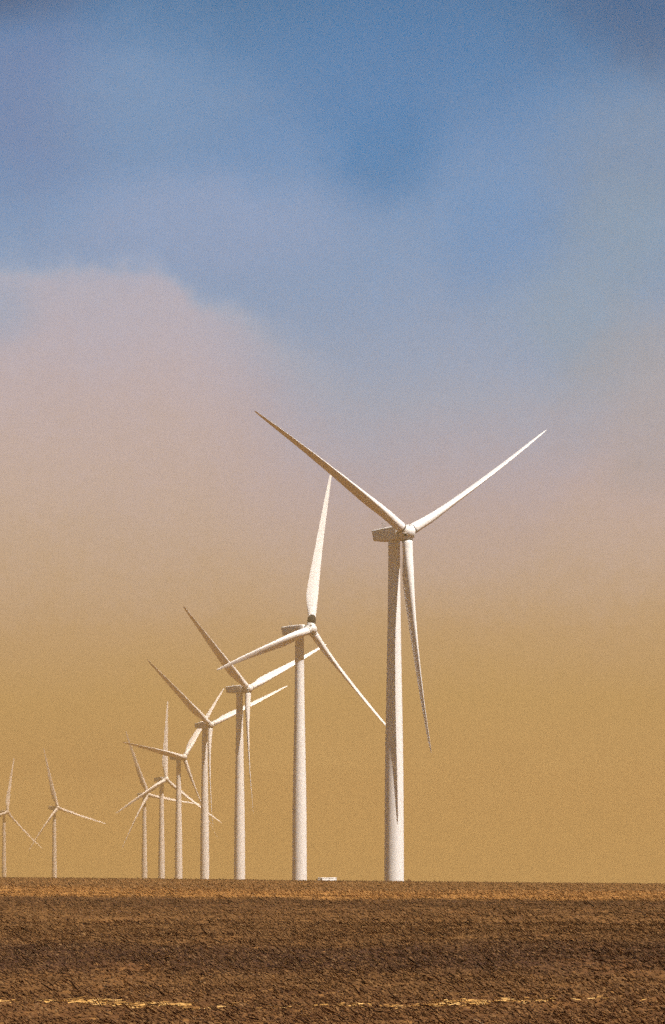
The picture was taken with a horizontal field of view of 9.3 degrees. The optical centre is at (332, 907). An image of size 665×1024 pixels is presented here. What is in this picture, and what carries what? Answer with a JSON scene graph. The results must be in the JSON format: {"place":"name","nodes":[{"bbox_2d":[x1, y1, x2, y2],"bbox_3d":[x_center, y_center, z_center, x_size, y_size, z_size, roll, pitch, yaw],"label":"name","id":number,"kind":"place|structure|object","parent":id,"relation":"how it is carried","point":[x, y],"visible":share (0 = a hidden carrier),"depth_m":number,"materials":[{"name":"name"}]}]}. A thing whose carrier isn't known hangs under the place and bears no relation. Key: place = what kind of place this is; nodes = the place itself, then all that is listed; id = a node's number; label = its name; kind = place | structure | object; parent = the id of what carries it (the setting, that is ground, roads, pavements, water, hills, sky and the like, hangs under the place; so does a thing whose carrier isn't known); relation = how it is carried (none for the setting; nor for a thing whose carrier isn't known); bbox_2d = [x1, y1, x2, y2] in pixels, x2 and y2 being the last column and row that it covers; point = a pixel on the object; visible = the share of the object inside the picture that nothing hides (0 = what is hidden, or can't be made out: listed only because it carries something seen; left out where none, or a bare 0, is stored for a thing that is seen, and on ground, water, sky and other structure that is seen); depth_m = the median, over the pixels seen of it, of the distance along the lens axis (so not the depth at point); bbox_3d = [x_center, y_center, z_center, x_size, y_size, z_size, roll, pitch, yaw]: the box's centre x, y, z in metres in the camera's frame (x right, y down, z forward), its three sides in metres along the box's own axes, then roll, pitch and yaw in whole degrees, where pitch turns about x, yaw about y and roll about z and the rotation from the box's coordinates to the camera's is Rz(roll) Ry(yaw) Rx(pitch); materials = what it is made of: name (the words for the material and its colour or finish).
{"place":"outdoors","nodes":[
{"label":"outdoors","id":0,"kind":"place"},
{"bbox_2d":[0,877,664,1023],"bbox_3d":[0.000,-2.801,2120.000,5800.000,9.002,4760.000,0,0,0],"label":"ground","id":1,"kind":"structure","parent":0,"point":[465,1008],"depth_m":92.35,"materials":[{"name":"soil"}]},
{"bbox_2d":[0,759,37,876],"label":"wind turbine","id":2,"kind":"object","parent":1,"relation":"on","point":[3,812],"visible":0.94,"depth_m":3666.77,"materials":[{"name":"paint"}]},
{"bbox_2d":[29,750,105,877],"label":"wind turbine","id":3,"kind":"object","parent":1,"relation":"on","point":[54,853],"visible":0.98,"depth_m":3316.23,"materials":[{"name":"paint"}]},
{"bbox_2d":[122,732,193,878],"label":"wind turbine","id":4,"kind":"object","parent":1,"relation":"on","point":[144,832],"visible":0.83,"depth_m":2973.16,"materials":[{"name":"paint"}]},
{"bbox_2d":[117,701,221,878],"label":"wind turbine","id":5,"kind":"object","parent":1,"relation":"on","point":[160,781],"visible":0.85,"depth_m":2570.46,"materials":[{"name":"paint"}]},
{"bbox_2d":[123,689,223,878],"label":"wind turbine","id":6,"kind":"object","parent":1,"relation":"on","point":[177,757],"visible":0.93,"depth_m":2285.49,"materials":[{"name":"paint"}]},
{"bbox_2d":[147,660,286,878],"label":"wind turbine","id":7,"kind":"object","parent":1,"relation":"on","point":[206,724],"visible":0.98,"depth_m":1967.30,"materials":[{"name":"paint"}]},
{"bbox_2d":[183,606,325,878],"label":"wind turbine","id":8,"kind":"object","parent":1,"relation":"on","point":[246,688],"visible":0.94,"depth_m":1604.30,"materials":[{"name":"paint"}]},
{"bbox_2d":[217,475,385,879],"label":"wind turbine","id":9,"kind":"object","parent":1,"relation":"on","point":[296,633],"visible":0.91,"depth_m":1224.59,"materials":[{"name":"paint"}]},
{"bbox_2d":[316,877,336,880],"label":"equipment box","id":10,"kind":"object","parent":1,"relation":"on","point":[326,879],"visible":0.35,"depth_m":871.05,"materials":[{"name":"paint"}]},
{"bbox_2d":[0,996,658,1010],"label":"straw line","id":11,"kind":"object","parent":1,"relation":"on","point":[184,1004],"visible":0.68,"depth_m":52.41,"materials":[{"name":"beige plant"}]},
{"bbox_2d":[0,916,664,1023],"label":"crop stubble","id":12,"kind":"object","parent":1,"relation":"on","point":[628,954],"visible":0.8,"depth_m":72.07,"materials":[{"name":"brown plant"}]},
{"bbox_2d":[0,921,664,1023],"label":"soil clods","id":13,"kind":"object","parent":1,"relation":"on","point":[108,980],"visible":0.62,"depth_m":65.59,"materials":[{"name":"brown soil"}]},
{"bbox_2d":[0,885,664,926],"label":"crop stubble","id":14,"kind":"object","parent":1,"relation":"on","point":[23,891],"visible":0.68,"depth_m":196.24,"materials":[{"name":"brown plant"}]},
{"bbox_2d":[0,888,664,929],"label":"soil clods","id":15,"kind":"object","parent":1,"relation":"on","point":[71,913],"visible":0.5,"depth_m":180.42,"materials":[{"name":"brown soil"}]},
{"bbox_2d":[0,877,664,895],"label":"soil clods","id":16,"kind":"object","parent":1,"relation":"on","point":[172,886],"visible":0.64,"depth_m":426.59,"materials":[{"name":"brown soil"}]},
{"bbox_2d":[0,876,664,894],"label":"crop stubble","id":17,"kind":"object","parent":1,"relation":"on","point":[309,884],"visible":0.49,"depth_m":468.13,"materials":[{"name":"brown plant"}]},
{"bbox_2d":[255,411,545,880],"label":"wind turbine","id":18,"kind":"object","parent":1,"relation":"on","point":[396,533],"visible":0.98,"depth_m":919.22,"materials":[{"name":"paint"}]},
{"bbox_2d":[0,0,664,883],"label":"sky","id":19,"kind":"structure","parent":0,"point":[421,241],"materials":[{"name":"blue"}]}
]}

